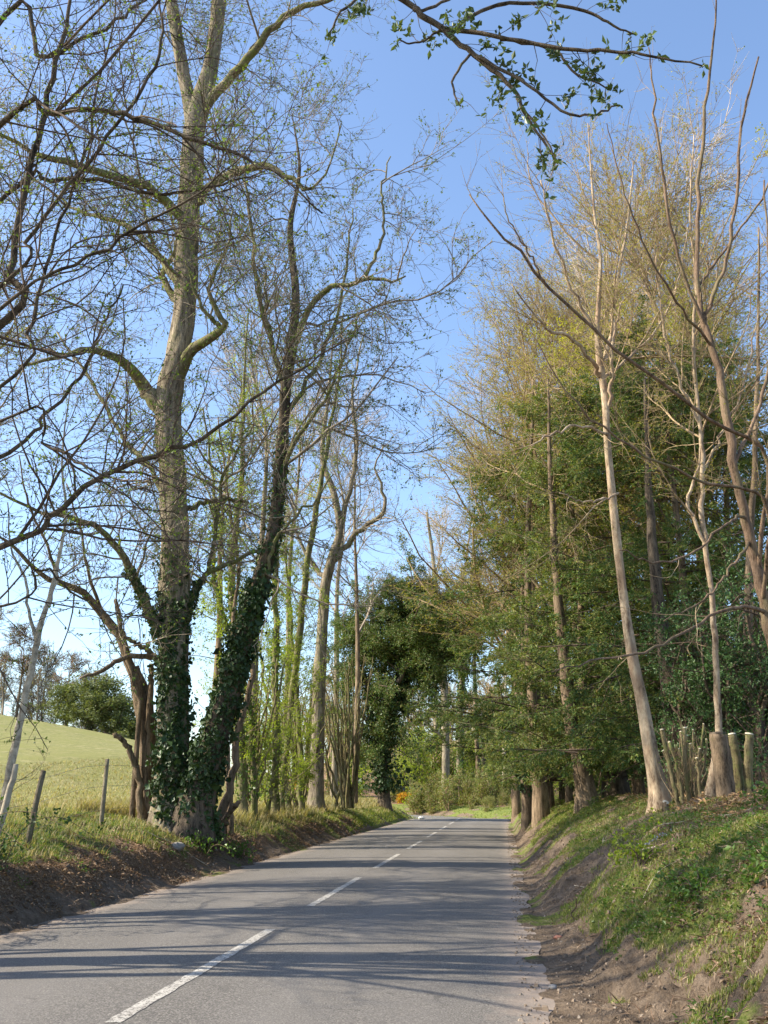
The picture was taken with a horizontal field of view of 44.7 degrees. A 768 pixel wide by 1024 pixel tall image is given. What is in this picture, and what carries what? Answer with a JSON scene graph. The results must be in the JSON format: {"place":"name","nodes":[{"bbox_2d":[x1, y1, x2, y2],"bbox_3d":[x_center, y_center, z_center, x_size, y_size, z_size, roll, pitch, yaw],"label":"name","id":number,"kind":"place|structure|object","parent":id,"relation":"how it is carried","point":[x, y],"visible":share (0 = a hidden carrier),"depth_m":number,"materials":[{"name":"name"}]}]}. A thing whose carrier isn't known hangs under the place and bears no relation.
{"place":"outdoors","nodes":[
{"label":"outdoors","id":0,"kind":"place"},
{"bbox_2d":[0,815,554,1023],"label":"road","id":1,"kind":"structure","parent":0,"point":[422,932],"depth_m":9.37,"materials":[{"name":"asphalt"}]},
{"bbox_2d":[106,929,274,1021],"bbox_3d":[-1.530,4.014,8.296,0.127,0.001,4.446,-2,-17,7],"label":"road marking","id":2,"kind":"object","parent":1,"relation":"on","point":[142,1004],"visible":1,"depth_m":7.54,"materials":[{"name":"paint"}]},
{"bbox_2d":[307,877,361,905],"bbox_3d":[-0.720,5.911,14.618,0.128,0.001,4.447,-2,-17,7],"label":"road marking","id":3,"kind":"object","parent":1,"relation":"on","point":[328,895],"visible":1,"depth_m":14.20,"materials":[{"name":"paint"}]},
{"bbox_2d":[0,715,767,1023],"bbox_3d":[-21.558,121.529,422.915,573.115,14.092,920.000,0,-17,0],"label":"ground","id":4,"kind":"structure","parent":0,"point":[72,744],"depth_m":11.94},
{"bbox_2d":[0,621,48,716],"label":"bare tree","id":5,"kind":"object","parent":4,"relation":"on","point":[23,665],"visible":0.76,"depth_m":105.32,"materials":[{"name":"brown plant"}]},
{"bbox_2d":[6,665,56,722],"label":"bare tree","id":6,"kind":"object","parent":4,"relation":"on","point":[31,687],"visible":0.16,"depth_m":114.29,"materials":[{"name":"grey plant"}]},
{"bbox_2d":[0,213,77,536],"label":"hedge tree","id":7,"kind":"object","parent":4,"relation":"on","point":[5,475],"visible":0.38,"depth_m":18.17,"materials":[{"name":"brown plant"}]},
{"bbox_2d":[15,643,65,721],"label":"bare tree","id":8,"kind":"object","parent":4,"relation":"on","point":[55,663],"visible":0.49,"depth_m":110.25,"materials":[{"name":"grey plant"}]},
{"bbox_2d":[0,32,84,477],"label":"budding tree","id":9,"kind":"object","parent":4,"relation":"on","point":[1,222],"visible":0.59,"depth_m":17.99,"materials":[{"name":"brown plant"}]},
{"bbox_2d":[0,796,88,852],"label":"bramble","id":10,"kind":"object","parent":4,"relation":"on","point":[38,824],"visible":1,"depth_m":10.45,"materials":[{"name":"red plant"}]},
{"bbox_2d":[0,807,106,871],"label":"bramble","id":11,"kind":"object","parent":4,"relation":"on","point":[27,817],"visible":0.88,"depth_m":12.20,"materials":[{"name":"red plant"}]},
{"bbox_2d":[0,392,111,834],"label":"sapling","id":12,"kind":"object","parent":4,"relation":"on","point":[11,770],"visible":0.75,"depth_m":12.44,"materials":[{"name":"grey plant"}]},
{"bbox_2d":[30,680,85,725],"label":"green bush","id":13,"kind":"object","parent":4,"relation":"on","point":[68,699],"visible":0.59,"depth_m":95.58,"materials":[{"name":"green plant"}]},
{"bbox_2d":[0,636,133,731],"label":"ridge wood","id":14,"kind":"object","parent":4,"relation":"on","point":[4,696],"visible":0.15,"depth_m":108.61,"materials":[{"name":"brown plant"}]},
{"bbox_2d":[49,650,98,724],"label":"bare tree","id":15,"kind":"object","parent":4,"relation":"on","point":[73,667],"visible":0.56,"depth_m":103.26,"materials":[{"name":"brown plant"}]},
{"bbox_2d":[0,455,157,821],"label":"coppiced tree","id":16,"kind":"object","parent":4,"relation":"on","point":[145,736],"visible":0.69,"depth_m":20.91,"materials":[{"name":"brown plant"}]},
{"bbox_2d":[48,668,128,731],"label":"green bush","id":17,"kind":"object","parent":4,"relation":"on","point":[88,689],"visible":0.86,"depth_m":93.25,"materials":[{"name":"green plant"}]},
{"bbox_2d":[81,688,135,737],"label":"green bush","id":18,"kind":"object","parent":4,"relation":"on","point":[112,720],"visible":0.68,"depth_m":92.55,"materials":[{"name":"green plant"}]},
{"bbox_2d":[109,713,155,739],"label":"green bush","id":19,"kind":"object","parent":4,"relation":"on","point":[130,733],"visible":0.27,"depth_m":91.08,"materials":[{"name":"green plant"}]},
{"bbox_2d":[14,297,309,687],"bbox_3d":[-8.143,1.101,34.717,10.669,19.274,5.291,3,-17,-9],"label":"bare tree","id":20,"kind":"object","parent":4,"relation":"on","point":[217,644],"visible":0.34,"depth_m":35.46,"materials":[{"name":"brown plant"}]},
{"bbox_2d":[7,759,349,847],"bbox_3d":[-3.968,10.205,33.255,1.086,1.958,46.683,-1,-17,3],"label":"wire fence","id":21,"kind":"object","parent":4,"relation":"on","point":[30,829],"visible":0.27,"depth_m":14.06,"materials":[{"name":"grey wood"}]},
{"bbox_2d":[185,830,235,856],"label":"bramble","id":22,"kind":"object","parent":4,"relation":"on","point":[204,844],"visible":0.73,"depth_m":18.79,"materials":[{"name":"green plant"}]},
{"bbox_2d":[0,0,453,756],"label":"boughed tree","id":23,"kind":"object","parent":4,"relation":"on","point":[10,272],"visible":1,"depth_m":8.92,"materials":[{"name":"brown plant"}]},
{"bbox_2d":[220,818,254,863],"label":"bramble","id":24,"kind":"object","parent":4,"relation":"on","point":[239,850],"visible":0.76,"depth_m":20.32,"materials":[{"name":"green plant"}]},
{"bbox_2d":[202,415,278,861],"bbox_3d":[-3.557,2.499,22.688,1.535,11.249,3.069,12,-20,-34],"label":"hazel","id":25,"kind":"object","parent":4,"relation":"on","point":[227,806],"visible":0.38,"depth_m":21.41,"materials":[{"name":"brown plant"}]},
{"bbox_2d":[182,284,302,819],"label":"young tree","id":26,"kind":"object","parent":4,"relation":"on","point":[241,782],"visible":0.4,"depth_m":27.26,"materials":[{"name":"green plant"}]},
{"bbox_2d":[230,659,282,808],"bbox_3d":[-4.361,6.587,28.232,2.272,5.276,2.603,-5,-17,16],"label":"hazel thicket","id":27,"kind":"object","parent":4,"relation":"on","point":[259,746],"visible":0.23,"depth_m":28.17,"materials":[{"name":"green plant"}]},
{"bbox_2d":[191,207,329,773],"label":"bare tree","id":28,"kind":"object","parent":4,"relation":"on","point":[261,536],"visible":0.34,"depth_m":32.10,"materials":[{"name":"brown plant"}]},
{"bbox_2d":[0,0,543,845],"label":"ivy clad tree","id":29,"kind":"object","parent":4,"relation":"on","point":[188,782],"visible":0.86,"depth_m":21.61,"materials":[{"name":"brown plant"}]},
{"bbox_2d":[238,340,320,812],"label":"young tree","id":30,"kind":"object","parent":4,"relation":"on","point":[275,647],"visible":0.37,"depth_m":30.93,"materials":[{"name":"green plant"}]},
{"bbox_2d":[192,325,373,760],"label":"bare tree","id":31,"kind":"object","parent":4,"relation":"on","point":[297,487],"visible":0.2,"depth_m":42.10,"materials":[{"name":"grey plant"}]},
{"bbox_2d":[259,656,330,809],"bbox_3d":[-3.519,8.146,34.148,3.057,5.672,2.385,0,-17,0],"label":"hazel thicket","id":32,"kind":"object","parent":4,"relation":"on","point":[306,785],"visible":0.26,"depth_m":33.86,"materials":[{"name":"green plant"}]},
{"bbox_2d":[258,505,338,812],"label":"young tree","id":33,"kind":"object","parent":4,"relation":"on","point":[301,754],"visible":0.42,"depth_m":33.10,"materials":[{"name":"green plant"}]},
{"bbox_2d":[281,674,330,803],"bbox_3d":[-3.449,9.517,39.642,2.682,5.696,2.580,14,-21,-38],"label":"hazel thicket","id":34,"kind":"object","parent":4,"relation":"on","point":[305,739],"visible":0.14,"depth_m":39.34,"materials":[{"name":"green plant"}]},
{"bbox_2d":[258,295,363,816],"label":"young tree","id":35,"kind":"object","parent":4,"relation":"on","point":[294,675],"visible":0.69,"depth_m":31.52,"materials":[{"name":"green plant"}]},
{"bbox_2d":[256,351,402,795],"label":"bare tree","id":36,"kind":"object","parent":4,"relation":"on","point":[334,767],"visible":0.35,"depth_m":64.48,"materials":[{"name":"brown plant"}]},
{"bbox_2d":[304,653,375,808],"bbox_3d":[-1.756,9.229,40.040,2.733,6.661,2.654,-13,-21,37],"label":"hazel thicket","id":37,"kind":"object","parent":4,"relation":"on","point":[342,757],"visible":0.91,"depth_m":39.69,"materials":[{"name":"brown plant"}]},
{"bbox_2d":[272,324,432,810],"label":"forked tree","id":38,"kind":"object","parent":4,"relation":"on","point":[315,796],"visible":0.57,"depth_m":38.76,"materials":[{"name":"grey plant"}]},
{"bbox_2d":[331,719,374,797],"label":"lime bush","id":39,"kind":"object","parent":4,"relation":"on","point":[361,772],"visible":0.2,"depth_m":63.12,"materials":[{"name":"green plant"}]},
{"bbox_2d":[0,0,708,199],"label":"overhanging tree","id":40,"kind":"object","parent":4,"relation":"on","point":[553,51],"visible":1,"depth_m":7.24,"materials":[{"name":"green plant"}]},
{"bbox_2d":[293,417,428,804],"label":"bare tree","id":41,"kind":"object","parent":4,"relation":"on","point":[357,649],"visible":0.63,"depth_m":48.72,"materials":[{"name":"brown plant"}]},
{"bbox_2d":[0,807,766,1023],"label":"soil crumbs","id":42,"kind":"object","parent":4,"relation":"on","point":[544,1007],"visible":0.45,"depth_m":9.34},
{"bbox_2d":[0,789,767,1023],"bbox_3d":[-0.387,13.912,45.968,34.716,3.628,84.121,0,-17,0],"label":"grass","id":43,"kind":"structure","parent":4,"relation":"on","point":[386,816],"depth_m":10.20,"materials":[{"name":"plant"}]},
{"bbox_2d":[0,757,767,1023],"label":"dry grass","id":44,"kind":"structure","parent":4,"relation":"on","point":[94,804],"depth_m":18.79,"materials":[{"name":"plant"}]},
{"bbox_2d":[0,787,767,1023],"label":"leaf litter","id":45,"kind":"object","parent":4,"relation":"on","point":[175,872],"visible":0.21,"depth_m":13.07,"materials":[{"name":"plant"}]},
{"bbox_2d":[0,790,767,1023],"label":"weeds","id":46,"kind":"object","parent":4,"relation":"on","point":[727,826],"visible":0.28,"depth_m":10.14,"materials":[{"name":"green plant"}]},
{"bbox_2d":[0,787,767,1023],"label":"dead twigs","id":47,"kind":"object","parent":4,"relation":"on","point":[620,1005],"visible":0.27,"depth_m":11.51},
{"bbox_2d":[303,528,509,810],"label":"dark ivy tree","id":48,"kind":"object","parent":4,"relation":"on","point":[407,655],"visible":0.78,"depth_m":52.27,"materials":[{"name":"green plant"}]},
{"bbox_2d":[393,716,441,804],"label":"lime bush","id":49,"kind":"object","parent":4,"relation":"on","point":[418,771],"visible":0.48,"depth_m":84.85,"materials":[{"name":"green plant"}]},
{"bbox_2d":[401,719,455,800],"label":"lime bush","id":50,"kind":"object","parent":4,"relation":"on","point":[432,732],"visible":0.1,"depth_m":91.33,"materials":[{"name":"green plant"}]},
{"bbox_2d":[393,486,469,740],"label":"bare tree","id":51,"kind":"object","parent":4,"relation":"on","point":[438,555],"visible":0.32,"depth_m":99.18,"materials":[{"name":"brown plant"}]},
{"bbox_2d":[397,508,476,804],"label":"bare tree","id":52,"kind":"object","parent":4,"relation":"on","point":[445,760],"visible":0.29,"depth_m":81.80,"materials":[{"name":"grey plant"}]},
{"bbox_2d":[439,539,472,803],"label":"tree","id":53,"kind":"object","parent":4,"relation":"on","point":[459,762],"visible":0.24,"depth_m":83.29,"materials":[{"name":"green plant"}]},
{"bbox_2d":[278,662,649,786],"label":"wood","id":54,"kind":"object","parent":4,"relation":"on","point":[486,688],"visible":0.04,"depth_m":123.81,"materials":[{"name":"green plant"}]},
{"bbox_2d":[421,492,510,776],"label":"bare tree","id":55,"kind":"object","parent":4,"relation":"on","point":[477,760],"visible":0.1,"depth_m":90.73,"materials":[{"name":"brown plant"}]},
{"bbox_2d":[415,436,520,821],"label":"bare tree","id":56,"kind":"object","parent":4,"relation":"on","point":[516,802],"visible":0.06,"depth_m":50.22,"materials":[{"name":"brown plant"}]},
{"bbox_2d":[451,731,491,778],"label":"lime bush","id":57,"kind":"object","parent":4,"relation":"on","point":[471,765],"visible":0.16,"depth_m":94.24,"materials":[{"name":"green plant"}]},
{"bbox_2d":[467,673,492,779],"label":"ivied sapling","id":58,"kind":"object","parent":4,"relation":"on","point":[475,689],"visible":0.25,"depth_m":85.73,"materials":[{"name":"green plant"}]},
{"bbox_2d":[363,333,601,798],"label":"budding tree","id":59,"kind":"object","parent":4,"relation":"on","point":[487,577],"visible":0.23,"depth_m":44.73,"materials":[{"name":"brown plant"}]},
{"bbox_2d":[420,347,553,709],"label":"bare tree","id":60,"kind":"object","parent":4,"relation":"on","point":[478,393],"visible":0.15,"depth_m":45.99,"materials":[{"name":"brown plant"}]},
{"bbox_2d":[452,499,554,807],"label":"woodland tree","id":61,"kind":"object","parent":4,"relation":"on","point":[551,796],"visible":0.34,"depth_m":33.32,"materials":[{"name":"brown plant"}]},
{"bbox_2d":[406,271,607,767],"bbox_3d":[5.916,0.428,37.487,10.180,22.692,13.454,0,-17,0],"label":"budding tree","id":62,"kind":"object","parent":4,"relation":"on","point":[486,355],"visible":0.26,"depth_m":38.13,"materials":[{"name":"brown plant"}]},
{"bbox_2d":[458,555,558,790],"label":"conifer","id":63,"kind":"object","parent":4,"relation":"on","point":[495,771],"visible":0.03,"depth_m":45.84,"materials":[{"name":"green plant"}]},
{"bbox_2d":[477,555,543,830],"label":"woodland tree","id":64,"kind":"object","parent":4,"relation":"on","point":[526,805],"visible":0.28,"depth_m":31.49,"materials":[{"name":"brown plant"}]},
{"bbox_2d":[393,233,638,802],"bbox_3d":[6.017,-0.453,33.507,11.051,21.747,8.362,-8,-19,26],"label":"budding tree","id":65,"kind":"object","parent":4,"relation":"on","point":[568,793],"visible":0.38,"depth_m":34.89,"materials":[{"name":"brown plant"}]},
{"bbox_2d":[324,729,708,814],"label":"undergrowth","id":66,"kind":"object","parent":4,"relation":"on","point":[483,794],"visible":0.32,"depth_m":79.75,"materials":[{"name":"green plant"}]},
{"bbox_2d":[394,428,649,795],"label":"conifer","id":67,"kind":"object","parent":4,"relation":"on","point":[485,706],"visible":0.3,"depth_m":34.23,"materials":[{"name":"green plant"}]},
{"bbox_2d":[456,322,598,813],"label":"woodland tree","id":68,"kind":"object","parent":4,"relation":"on","point":[585,787],"visible":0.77,"depth_m":25.06,"materials":[{"name":"brown plant"}]},
{"bbox_2d":[512,361,549,826],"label":"woodland tree","id":69,"kind":"object","parent":4,"relation":"on","point":[540,806],"visible":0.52,"depth_m":29.26,"materials":[{"name":"brown plant"}]},
{"bbox_2d":[485,461,628,793],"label":"conifer","id":70,"kind":"object","parent":4,"relation":"on","point":[540,683],"visible":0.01,"depth_m":39.86,"materials":[{"name":"green plant"}]},
{"bbox_2d":[455,236,689,675],"bbox_3d":[8.196,-0.940,37.931,9.453,24.583,12.493,-16,-23,43],"label":"budding tree","id":71,"kind":"object","parent":4,"relation":"on","point":[563,277],"visible":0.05,"depth_m":39.40,"materials":[{"name":"brown plant"}]},
{"bbox_2d":[440,361,709,787],"bbox_3d":[5.597,2.063,27.573,7.962,13.228,8.082,6,-18,-18],"label":"conifer","id":72,"kind":"object","parent":4,"relation":"on","point":[542,482],"visible":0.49,"depth_m":27.11,"materials":[{"name":"green plant"}]},
{"bbox_2d":[493,272,657,689],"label":"bare tree","id":73,"kind":"object","parent":4,"relation":"on","point":[563,383],"visible":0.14,"depth_m":36.69,"materials":[{"name":"brown plant"}]},
{"bbox_2d":[454,37,767,814],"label":"slender tree","id":74,"kind":"object","parent":4,"relation":"on","point":[658,792],"visible":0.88,"depth_m":17.24,"materials":[{"name":"brown plant"}]},
{"bbox_2d":[508,96,713,753],"bbox_3d":[7.842,-2.303,32.374,6.961,23.951,8.630,4,-17,-15],"label":"bare tree","id":75,"kind":"object","parent":4,"relation":"on","point":[587,247],"visible":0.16,"depth_m":33.31,"materials":[{"name":"brown plant"}]},
{"bbox_2d":[461,0,767,695],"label":"leaning tree","id":76,"kind":"object","parent":4,"relation":"on","point":[755,554],"visible":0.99,"depth_m":11.97,"materials":[{"name":"brown plant"}]},
{"bbox_2d":[601,759,630,798],"bbox_3d":[6.471,7.377,25.986,0.788,1.341,0.782,4,-17,-12],"label":"tree stump","id":77,"kind":"object","parent":4,"relation":"on","point":[620,786],"visible":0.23,"depth_m":25.68,"materials":[{"name":"wood"}]},
{"bbox_2d":[489,364,765,793],"bbox_3d":[6.142,1.856,25.970,7.056,12.498,8.171,12,-21,-35],"label":"conifer","id":78,"kind":"object","parent":4,"relation":"on","point":[597,666],"visible":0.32,"depth_m":25.07,"materials":[{"name":"green plant"}]},
{"bbox_2d":[492,294,767,808],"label":"conifer","id":79,"kind":"object","parent":4,"relation":"on","point":[627,750],"visible":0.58,"depth_m":22.25,"materials":[{"name":"green plant"}]},
{"bbox_2d":[578,356,685,793],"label":"woodland tree","id":80,"kind":"object","parent":4,"relation":"on","point":[656,586],"visible":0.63,"depth_m":20.43,"materials":[{"name":"brown plant"}]},
{"bbox_2d":[501,247,764,648],"bbox_3d":[9.479,-0.299,35.545,10.907,21.747,14.414,-2,-17,8],"label":"budding tree","id":81,"kind":"object","parent":4,"relation":"on","point":[594,389],"visible":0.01,"depth_m":36.04,"materials":[{"name":"brown plant"}]},
{"bbox_2d":[603,648,662,783],"bbox_3d":[6.881,5.416,23.513,2.397,3.927,2.810,-14,-22,39],"label":"holly","id":82,"kind":"object","parent":4,"relation":"on","point":[637,766],"visible":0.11,"depth_m":23.23,"materials":[{"name":"green plant"}]},
{"bbox_2d":[499,67,767,639],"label":"budding tree","id":83,"kind":"object","parent":4,"relation":"on","point":[645,215],"visible":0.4,"depth_m":27.70,"materials":[{"name":"brown plant"}]},
{"bbox_2d":[505,160,767,612],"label":"budding tree","id":84,"kind":"object","parent":4,"relation":"on","point":[713,279],"visible":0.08,"depth_m":32.74,"materials":[{"name":"brown plant"}]},
{"bbox_2d":[607,805,667,870],"bbox_3d":[2.804,3.516,10.110,0.705,0.688,0.742,-13,-21,38],"label":"leafy clump","id":85,"kind":"object","parent":4,"relation":"on","point":[637,854],"visible":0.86,"depth_m":10.03,"materials":[{"name":"green plant"}]},
{"bbox_2d":[515,122,767,792],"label":"budding tree","id":86,"kind":"object","parent":4,"relation":"on","point":[565,338],"visible":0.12,"depth_m":29.69,"materials":[{"name":"brown plant"}]},
{"bbox_2d":[536,33,766,638],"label":"bare tree","id":87,"kind":"object","parent":4,"relation":"on","point":[673,227],"visible":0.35,"depth_m":31.27,"materials":[{"name":"brown plant"}]},
{"bbox_2d":[546,246,767,775],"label":"budding tree","id":88,"kind":"object","parent":4,"relation":"on","point":[717,490],"visible":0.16,"depth_m":26.68,"materials":[{"name":"brown plant"}]},
{"bbox_2d":[583,582,742,793],"bbox_3d":[5.849,3.719,18.873,3.212,4.488,2.740,0,-17,0],"label":"holly","id":89,"kind":"object","parent":4,"relation":"on","point":[683,714],"visible":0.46,"depth_m":18.80,"materials":[{"name":"green plant"}]},
{"bbox_2d":[568,62,767,731],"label":"slender tree","id":90,"kind":"object","parent":4,"relation":"on","point":[699,419],"visible":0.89,"depth_m":16.88,"materials":[{"name":"brown plant"}]},
{"bbox_2d":[575,354,767,753],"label":"conifer","id":91,"kind":"object","parent":4,"relation":"on","point":[726,504],"visible":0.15,"depth_m":24.46,"materials":[{"name":"green plant"}]},
{"bbox_2d":[635,843,725,902],"bbox_3d":[2.686,3.221,8.020,0.837,0.729,0.894,-13,-21,38],"label":"leafy clump","id":92,"kind":"object","parent":4,"relation":"on","point":[704,875],"visible":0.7,"depth_m":8.06,"materials":[{"name":"green plant"}]},
{"bbox_2d":[599,785,767,821],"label":"wood chips","id":93,"kind":"object","parent":4,"relation":"on","point":[712,800],"visible":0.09,"depth_m":12.75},
{"bbox_2d":[647,717,732,805],"bbox_3d":[4.796,4.082,14.854,1.330,1.665,1.234,0,-17,0],"label":"hazel stool","id":94,"kind":"object","parent":4,"relation":"on","point":[690,775],"visible":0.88,"depth_m":14.72,"materials":[{"name":"brown plant"}]},
{"bbox_2d":[636,567,767,787],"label":"holly","id":95,"kind":"object","parent":4,"relation":"on","point":[727,724],"visible":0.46,"depth_m":17.86,"materials":[{"name":"green plant"}]},
{"bbox_2d":[705,757,715,797],"bbox_3d":[4.967,4.148,14.104,0.438,1.187,0.213,0,-17,0],"label":"tree stump","id":96,"kind":"object","parent":4,"relation":"on","point":[710,789],"visible":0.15,"depth_m":14.07,"materials":[{"name":"wood"}]},
{"bbox_2d":[655,550,766,767],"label":"holly","id":97,"kind":"object","parent":4,"relation":"on","point":[707,631],"visible":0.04,"depth_m":23.92,"materials":[{"name":"green plant"}]},
{"bbox_2d":[661,533,767,785],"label":"holly","id":98,"kind":"object","parent":4,"relation":"on","point":[760,667],"visible":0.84,"depth_m":17.24,"materials":[{"name":"green plant"}]},
{"bbox_2d":[668,190,767,786],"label":"woodland tree","id":99,"kind":"object","parent":4,"relation":"on","point":[751,506],"visible":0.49,"depth_m":20.03,"materials":[{"name":"brown plant"}]},
{"bbox_2d":[709,731,735,796],"bbox_3d":[5.025,4.044,13.812,0.333,1.563,0.334,0,-17,0],"label":"tree stump","id":100,"kind":"object","parent":4,"relation":"on","point":[722,763],"visible":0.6,"depth_m":13.82,"materials":[{"name":"wood"}]},
{"bbox_2d":[728,733,743,793],"bbox_3d":[5.410,4.090,14.333,0.201,1.371,0.182,-13,-21,37],"label":"tree stump","id":101,"kind":"object","parent":4,"relation":"on","point":[737,765],"visible":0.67,"depth_m":14.35,"materials":[{"name":"wood"}]},
{"bbox_2d":[723,830,767,888],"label":"leafy clump","id":102,"kind":"object","parent":4,"relation":"on","point":[762,864],"visible":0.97,"depth_m":6.83,"materials":[{"name":"green plant"}]},
{"bbox_2d":[743,733,753,793],"bbox_3d":[5.434,4.068,14.088,0.475,1.451,0.178,6,-18,-19],"label":"tree stump","id":103,"kind":"object","parent":4,"relation":"on","point":[748,760],"visible":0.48,"depth_m":14.15,"materials":[{"name":"wood"}]},
{"bbox_2d":[739,777,767,811],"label":"leafy clump","id":104,"kind":"object","parent":4,"relation":"on","point":[765,793],"visible":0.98,"depth_m":11.11,"materials":[{"name":"green plant"}]},
{"bbox_2d":[0,0,767,773],"label":"sky","id":105,"kind":"structure","parent":0,"point":[408,83],"materials":[{"name":"blue"}]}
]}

